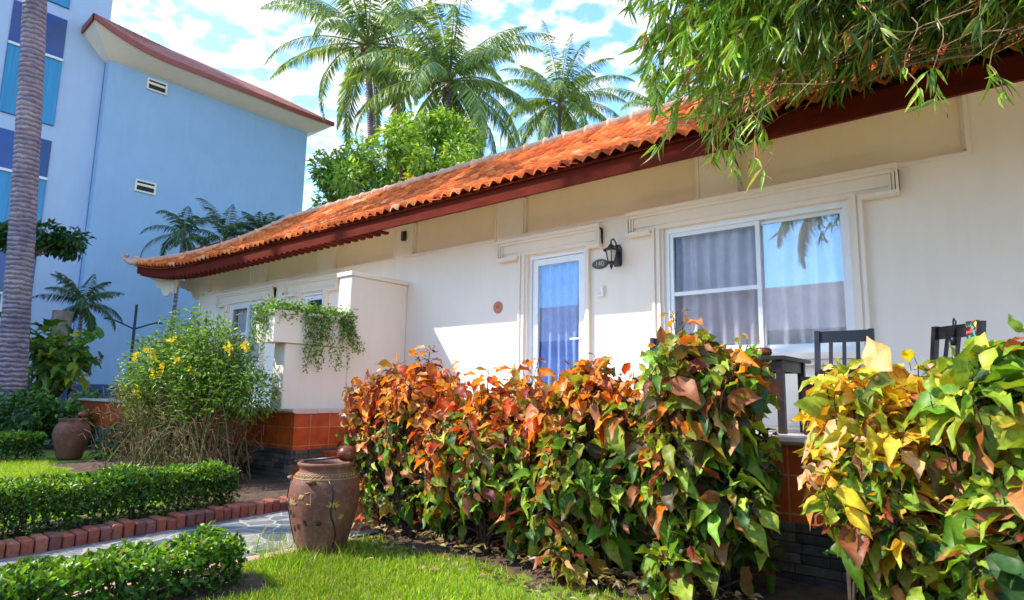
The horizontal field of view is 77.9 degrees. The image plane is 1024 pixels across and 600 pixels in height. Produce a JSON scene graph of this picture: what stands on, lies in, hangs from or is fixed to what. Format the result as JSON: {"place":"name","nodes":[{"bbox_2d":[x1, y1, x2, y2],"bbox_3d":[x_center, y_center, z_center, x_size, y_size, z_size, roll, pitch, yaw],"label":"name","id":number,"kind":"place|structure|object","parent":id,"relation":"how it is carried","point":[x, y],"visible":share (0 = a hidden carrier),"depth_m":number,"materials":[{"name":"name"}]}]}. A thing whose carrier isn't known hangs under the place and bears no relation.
{"place":"outdoors","nodes":[
{"label":"outdoors","id":0,"kind":"place"},
{"bbox_2d":[0,439,95,453],"bbox_3d":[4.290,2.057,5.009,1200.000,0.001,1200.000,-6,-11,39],"label":"ground","id":1,"kind":"structure","parent":0,"point":[49,448],"depth_m":12.63,"materials":[{"name":"brown soil"}]},
{"bbox_2d":[0,388,42,439],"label":"round bush","id":2,"kind":"object","parent":1,"relation":"on","point":[9,421],"visible":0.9,"depth_m":11.40,"materials":[{"name":"green plant"}]},
{"bbox_2d":[0,0,46,446],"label":"palm tree","id":3,"kind":"object","parent":1,"relation":"on","point":[15,321],"visible":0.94,"depth_m":12.93,"materials":[{"name":"grey plant"}]},
{"bbox_2d":[0,218,95,262],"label":"umbrella leaf tree","id":4,"kind":"object","parent":1,"relation":"on","point":[63,242],"visible":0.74,"depth_m":15.01,"materials":[{"name":"green plant"}]},
{"bbox_2d":[0,312,103,399],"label":"leaf plant","id":5,"kind":"object","parent":1,"relation":"on","point":[52,361],"visible":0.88,"depth_m":14.30,"materials":[{"name":"green plant"}]},
{"bbox_2d":[0,385,108,444],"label":"round bush","id":6,"kind":"object","parent":1,"relation":"on","point":[47,411],"visible":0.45,"depth_m":12.49,"materials":[{"name":"green plant"}]},
{"bbox_2d":[43,310,73,438],"bbox_3d":[-10.816,1.746,14.962,0.436,3.016,0.446,-6,-11,39],"label":"cut palm stump","id":7,"kind":"object","parent":1,"relation":"on","point":[61,328],"visible":0.27,"depth_m":15.01,"materials":[{"name":"brown plant"}]},
{"bbox_2d":[32,271,122,397],"bbox_3d":[-11.032,1.328,15.828,1.914,4.072,1.920,4,-9,-16],"label":"palm tree","id":8,"kind":"object","parent":1,"relation":"on","point":[81,309],"visible":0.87,"depth_m":16.01,"materials":[{"name":"green plant"}]},
{"bbox_2d":[27,383,130,406],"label":"garden wall","id":9,"kind":"structure","parent":1,"relation":"on","point":[99,387],"depth_m":19.50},
{"bbox_2d":[105,304,161,395],"bbox_3d":[-10.745,1.890,17.789,0.240,3.550,1.548,-6,-11,39],"label":"garden lamp post","id":10,"kind":"object","parent":1,"relation":"on","point":[134,328],"visible":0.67,"depth_m":17.88,"materials":[{"name":"black metal"}]},
{"bbox_2d":[140,206,219,335],"bbox_3d":[-10.516,0.480,19.776,2.602,6.936,2.234,-6,-11,39],"label":"palm tree","id":11,"kind":"object","parent":1,"relation":"on","point":[183,227],"visible":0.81,"depth_m":20.06,"materials":[{"name":"green plant"}]},
{"bbox_2d":[169,198,251,249],"bbox_3d":[-9.513,0.436,20.154,3.043,7.167,3.074,-2,-9,18],"label":"palm tree","id":12,"kind":"object","parent":1,"relation":"on","point":[225,228],"visible":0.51,"depth_m":20.26,"materials":[{"name":"green plant"}]},
{"bbox_2d":[222,211,282,239],"bbox_3d":[-8.309,0.493,20.093,2.208,7.078,2.163,0,-9,5],"label":"palm tree","id":13,"kind":"object","parent":1,"relation":"on","point":[256,224],"visible":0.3,"depth_m":20.22,"materials":[{"name":"green plant"}]},
{"bbox_2d":[260,0,466,186],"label":"palm tree","id":14,"kind":"object","parent":1,"relation":"on","point":[373,32],"visible":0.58,"depth_m":27.61,"materials":[{"name":"green plant"}]},
{"bbox_2d":[306,104,487,208],"bbox_3d":[-3.408,-0.892,18.733,7.480,9.606,5.416,-6,-11,39],"label":"leafy tree","id":15,"kind":"object","parent":1,"relation":"on","point":[341,173],"visible":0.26,"depth_m":18.20,"materials":[{"name":"green plant"}]},
{"bbox_2d":[398,173,412,181],"bbox_3d":[-2.033,0.302,15.692,1.867,6.374,2.994,-2,-9,17],"label":"yellow flower bush","id":16,"kind":"object","parent":1,"relation":"on","point":[407,177],"visible":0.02,"depth_m":14.96,"materials":[{"name":"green plant"}]},
{"bbox_2d":[338,0,556,159],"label":"palm tree","id":17,"kind":"object","parent":1,"relation":"on","point":[430,74],"visible":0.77,"depth_m":24.14,"materials":[{"name":"green plant"}]},
{"bbox_2d":[65,25,1023,591],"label":"bungalow","id":18,"kind":"object","parent":1,"relation":"on","point":[889,219],"visible":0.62,"depth_m":7.46,"materials":[{"name":"paint"}]},
{"bbox_2d":[227,301,261,365],"bbox_3d":[-5.669,0.747,13.642,1.450,1.360,0.201,-6,-11,39],"label":"window","id":19,"kind":"structure","parent":18,"relation":"in","point":[244,321],"depth_m":13.78,"materials":[{"name":"white glass"}]},
{"bbox_2d":[249,292,366,373],"bbox_3d":[-2.879,0.513,9.021,0.764,1.086,1.678,-6,-11,39],"label":"trailing vine","id":20,"kind":"object","parent":18,"relation":"on","point":[286,306],"visible":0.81,"depth_m":8.87,"materials":[{"name":"green plant"}]},
{"bbox_2d":[302,292,322,308],"bbox_3d":[-3.745,0.926,12.009,0.750,2.130,0.174,-6,-11,39],"label":"door","id":21,"kind":"structure","parent":18,"relation":"in","point":[317,297],"depth_m":12.19,"materials":[{"name":"white glass"}]},
{"bbox_2d":[401,231,406,240],"bbox_3d":[-1.802,-1.065,10.543,0.080,0.160,0.059,-6,-11,39],"label":"sensor box","id":22,"kind":"object","parent":18,"relation":"attached to","point":[403,235],"visible":1,"depth_m":10.52,"materials":[{"name":"brown plastic"}]},
{"bbox_2d":[493,301,502,313],"bbox_3d":[-0.205,0.105,9.050,0.176,0.176,0.016,-6,-11,39],"label":"wall plaque","id":23,"kind":"object","parent":18,"relation":"attached to","point":[497,307],"depth_m":9.04,"materials":[{"name":"ceramic"}]},
{"bbox_2d":[528,249,584,398],"bbox_3d":[0.643,0.449,8.442,0.940,2.170,0.174,-6,-11,39],"label":"door","id":24,"kind":"structure","parent":18,"relation":"in","point":[556,330],"depth_m":8.55,"materials":[{"name":"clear glass"}]},
{"bbox_2d":[592,259,607,268],"bbox_3d":[1.115,-0.457,8.042,0.230,0.124,0.022,-6,-11,39],"label":"number plaque","id":25,"kind":"object","parent":18,"relation":"attached to","point":[599,263],"visible":1,"depth_m":8.03,"materials":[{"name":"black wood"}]},
{"bbox_2d":[597,286,604,296],"bbox_3d":[1.115,-0.109,7.969,0.095,0.130,0.049,-6,-11,39],"label":"key holder","id":26,"kind":"object","parent":18,"relation":"attached to","point":[602,291],"visible":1,"depth_m":7.94,"materials":[{"name":"white plastic"}]},
{"bbox_2d":[603,238,621,269],"bbox_3d":[1.238,-0.565,7.794,0.210,0.415,0.274,-6,-11,39],"label":"wall lantern","id":27,"kind":"object","parent":18,"relation":"attached to","point":[613,254],"depth_m":7.74,"materials":[{"name":"black metal"}]},
{"bbox_2d":[633,338,659,390],"bbox_3d":[1.413,0.742,5.812,0.450,0.840,0.508,-4,-10,31],"label":"chair","id":28,"kind":"object","parent":18,"relation":"on","point":[655,341],"visible":0.09,"depth_m":6.13,"materials":[{"name":"brown wood"}]},
{"bbox_2d":[664,201,855,352],"bbox_3d":[2.632,-0.157,6.895,1.980,1.500,0.201,-6,-11,39],"label":"window","id":29,"kind":"structure","parent":18,"relation":"in","point":[777,279],"depth_m":6.82,"materials":[{"name":"clear glass"}]},
{"bbox_2d":[758,355,810,433],"bbox_3d":[2.018,0.800,5.334,0.780,0.605,0.740,-6,-11,39],"label":"table","id":30,"kind":"object","parent":18,"relation":"on","point":[781,366],"visible":0.41,"depth_m":4.92,"materials":[{"name":"grey wood"}]},
{"bbox_2d":[756,347,771,355],"bbox_3d":[2.068,0.435,5.221,0.144,0.082,0.144,-6,-11,39],"label":"bowl","id":31,"kind":"object","parent":30,"relation":"on","point":[766,351],"visible":0.48,"depth_m":5.16,"materials":[{"name":"brown ceramic"}]},
{"bbox_2d":[800,328,874,434],"bbox_3d":[2.554,0.630,4.934,0.450,0.840,0.508,-6,-11,39],"label":"chair","id":32,"kind":"object","parent":18,"relation":"on","point":[844,337],"visible":0.29,"depth_m":5.15,"materials":[{"name":"brown wood"}]},
{"bbox_2d":[921,320,985,379],"bbox_3d":[3.033,0.581,4.550,0.508,0.840,0.450,2,-9,-8],"label":"chair","id":33,"kind":"object","parent":18,"relation":"on","point":[938,333],"visible":0.24,"depth_m":4.71,"materials":[{"name":"brown wood"}]},
{"bbox_2d":[950,318,956,345],"bbox_3d":[3.264,0.235,4.674,0.090,0.210,0.047,6,-10,-32],"label":"hanging hook","id":34,"kind":"object","parent":33,"relation":"hanging from","point":[953,340],"visible":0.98,"depth_m":4.65,"materials":[{"name":"black metal"}]},
{"bbox_2d":[966,320,978,338],"bbox_3d":[3.286,0.345,4.503,0.077,0.402,0.105,3,-9,-11],"label":"scarf","id":35,"kind":"object","parent":33,"relation":"hanging from","point":[970,328],"visible":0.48,"depth_m":4.52,"materials":[{"name":"multicoloured fabric"}]},
{"bbox_2d":[492,20,635,148],"bbox_3d":[2.566,-3.811,33.752,7.646,20.006,8.443,2,-9,-6],"label":"palm tree","id":36,"kind":"object","parent":1,"relation":"on","point":[576,101],"visible":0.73,"depth_m":34.13,"materials":[{"name":"green plant"}]},
{"bbox_2d":[595,66,707,110],"bbox_3d":[9.298,-3.979,38.141,7.729,21.866,7.906,3,-9,-13],"label":"palm tree","id":37,"kind":"object","parent":1,"relation":"on","point":[638,101],"visible":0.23,"depth_m":39.24,"materials":[{"name":"green plant"}]},
{"bbox_2d":[610,0,1023,193],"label":"bamboo clump","id":38,"kind":"object","parent":1,"relation":"on","point":[824,38],"visible":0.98,"depth_m":4.92,"materials":[{"name":"green plant"}]},
{"bbox_2d":[0,0,112,382],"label":"glass tower","id":39,"kind":"structure","parent":0,"point":[74,74],"depth_m":20.54,"materials":[{"name":"paint"}]},
{"bbox_2d":[0,251,36,318],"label":"window","id":40,"kind":"structure","parent":39,"relation":"in","point":[2,256],"depth_m":19.09,"materials":[{"name":"blue glass"}]},
{"bbox_2d":[0,127,51,239],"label":"window","id":41,"kind":"structure","parent":39,"relation":"in","point":[6,136],"depth_m":19.44,"materials":[{"name":"blue glass"}]},
{"bbox_2d":[0,0,67,126],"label":"window","id":42,"kind":"structure","parent":39,"relation":"in","point":[56,27],"depth_m":20.31,"materials":[{"name":"blue glass"}]},
{"bbox_2d":[47,0,69,8],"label":"window","id":43,"kind":"structure","parent":39,"relation":"in","point":[63,3],"depth_m":20.88,"materials":[{"name":"blue glass"}]},
{"bbox_2d":[0,449,180,526],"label":"lawn","id":44,"kind":"structure","parent":0,"point":[50,456],"depth_m":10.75,"materials":[{"name":"green plant"}]},
{"bbox_2d":[0,429,47,460],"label":"hedge","id":45,"kind":"object","parent":44,"relation":"on","point":[18,439],"visible":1,"depth_m":10.48,"materials":[{"name":"green plant"}]},
{"bbox_2d":[52,418,90,459],"bbox_3d":[-7.489,2.352,10.763,0.544,0.672,0.544,-6,-11,39],"label":"water jar","id":46,"kind":"object","parent":44,"relation":"on","point":[69,443],"visible":0.95,"depth_m":10.58,"materials":[{"name":"ceramic"}]},
{"bbox_2d":[60,411,87,419],"bbox_3d":[-7.335,1.934,10.614,0.156,0.138,0.499,0,-9,9],"label":"coconut ladle","id":47,"kind":"object","parent":46,"relation":"on","point":[80,414],"visible":0.91,"depth_m":10.72,"materials":[{"name":"brown wood"}]},
{"bbox_2d":[0,489,287,539],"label":"hedge bed","id":48,"kind":"object","parent":44,"relation":"on","point":[259,496],"visible":0.25,"depth_m":6.02,"materials":[{"name":"soil"}]},
{"bbox_2d":[0,457,241,539],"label":"hedge","id":49,"kind":"object","parent":48,"relation":"on","point":[52,492],"visible":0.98,"depth_m":5.38,"materials":[{"name":"green plant"}]},
{"bbox_2d":[51,457,290,500],"bbox_3d":[-4.979,2.447,8.908,5.300,0.094,1.705,-6,-11,39],"label":"shrub bed","id":50,"kind":"object","parent":44,"relation":"on","point":[257,484],"visible":0.22,"depth_m":8.27,"materials":[{"name":"soil"}]},
{"bbox_2d":[86,419,144,459],"bbox_3d":[-6.605,2.406,10.773,0.804,0.805,0.948,-6,-11,39],"label":"podium foot plant","id":51,"kind":"object","parent":50,"relation":"on","point":[112,444],"visible":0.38,"depth_m":10.60,"materials":[{"name":"green plant"}]},
{"bbox_2d":[64,300,285,489],"bbox_3d":[-4.707,1.270,8.708,4.073,2.610,1.855,-6,-11,39],"label":"flowering shrub","id":52,"kind":"object","parent":50,"relation":"on","point":[182,395],"visible":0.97,"depth_m":8.20,"materials":[{"name":"green plant"}]},
{"bbox_2d":[0,510,379,586],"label":"garden path","id":53,"kind":"structure","parent":0,"point":[249,527],"depth_m":5.30,"materials":[{"name":"grey stone"}]},
{"bbox_2d":[0,496,287,558],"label":"brick edging","id":54,"kind":"object","parent":53,"relation":"on","point":[53,540],"visible":0.77,"depth_m":5.20,"materials":[{"name":"red brick"}]},
{"bbox_2d":[73,13,334,384],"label":"blue building","id":55,"kind":"structure","parent":0,"point":[177,132],"depth_m":22.59,"materials":[{"name":"paint"}]},
{"bbox_2d":[134,179,156,194],"bbox_3d":[-12.786,-3.938,22.098,0.059,0.420,0.670,-6,-11,39],"label":"vent window","id":56,"kind":"structure","parent":55,"relation":"in","point":[142,186],"depth_m":22.09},
{"bbox_2d":[146,77,167,95],"bbox_3d":[-12.702,-7.643,22.675,0.059,0.420,0.670,-6,-11,39],"label":"vent window","id":57,"kind":"structure","parent":55,"relation":"in","point":[154,85],"depth_m":22.67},
{"bbox_2d":[105,532,650,599],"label":"lawn","id":58,"kind":"structure","parent":0,"point":[528,590],"depth_m":4.03,"materials":[{"name":"green plant"}]},
{"bbox_2d":[84,569,275,599],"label":"front hedge bed","id":59,"kind":"object","parent":58,"relation":"on","point":[243,585],"visible":0.33,"depth_m":3.85,"materials":[{"name":"green plant"}]},
{"bbox_2d":[0,519,249,599],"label":"hedge","id":60,"kind":"object","parent":59,"relation":"on","point":[47,577],"visible":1,"depth_m":3.54,"materials":[{"name":"green plant"}]},
{"bbox_2d":[37,537,355,599],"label":"flush brick border","id":61,"kind":"object","parent":58,"relation":"on","point":[249,558],"visible":0.15,"depth_m":4.52,"materials":[{"name":"red brick"}]},
{"bbox_2d":[245,520,381,571],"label":"grass","id":62,"kind":"structure","parent":58,"relation":"on","point":[285,544],"depth_m":4.63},
{"bbox_2d":[287,459,359,553],"bbox_3d":[-1.458,1.585,4.891,0.539,0.662,0.543,-6,-11,39],"label":"water jar","id":63,"kind":"object","parent":58,"relation":"on","point":[322,499],"visible":0.96,"depth_m":4.70,"materials":[{"name":"ceramic"}]},
{"bbox_2d":[294,445,356,461],"bbox_3d":[-1.470,1.210,4.986,0.499,0.138,0.156,1,-9,1],"label":"coconut ladle","id":64,"kind":"object","parent":63,"relation":"on","point":[346,453],"visible":1,"depth_m":4.94,"materials":[{"name":"brown wood"}]},
{"bbox_2d":[350,518,762,599],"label":"leaf litter","id":65,"kind":"object","parent":58,"relation":"on","point":[619,573],"visible":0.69,"depth_m":4.26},
{"bbox_2d":[360,519,847,599],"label":"planting bed","id":66,"kind":"object","parent":58,"relation":"on","point":[786,589],"visible":0.21,"depth_m":4.13,"materials":[{"name":"soil"}]},
{"bbox_2d":[336,345,467,538],"bbox_3d":[-0.907,1.279,5.596,1.457,1.749,0.980,-6,-11,39],"label":"copper leaf bush","id":67,"kind":"object","parent":66,"relation":"on","point":[383,439],"visible":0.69,"depth_m":5.36,"materials":[{"name":"orange plant"}]},
{"bbox_2d":[408,357,556,565],"bbox_3d":[-0.123,1.234,4.900,1.574,1.603,1.059,-6,-11,39],"label":"copper leaf bush","id":68,"kind":"object","parent":66,"relation":"on","point":[477,443],"visible":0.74,"depth_m":4.72,"materials":[{"name":"plant"}]},
{"bbox_2d":[507,352,661,590],"bbox_3d":[0.541,1.197,4.379,1.320,1.682,1.018,-6,-11,39],"label":"copper leaf bush","id":69,"kind":"object","parent":66,"relation":"on","point":[595,523],"visible":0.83,"depth_m":4.12,"materials":[{"name":"green plant"}]},
{"bbox_2d":[622,308,788,599],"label":"copper leaf bush","id":70,"kind":"object","parent":66,"relation":"on","point":[707,490],"visible":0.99,"depth_m":3.65,"materials":[{"name":"green plant"}]},
{"bbox_2d":[789,336,965,599],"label":"copper leaf bush","id":71,"kind":"object","parent":66,"relation":"on","point":[864,475],"visible":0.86,"depth_m":3.04,"materials":[{"name":"yellow plant"}]},
{"bbox_2d":[906,314,1023,599],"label":"copper leaf bush","id":72,"kind":"object","parent":66,"relation":"on","point":[972,397],"visible":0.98,"depth_m":2.74,"materials":[{"name":"green plant"}]},
{"bbox_2d":[110,0,843,210],"label":"sky","id":73,"kind":"structure","parent":0,"point":[236,38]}
]}

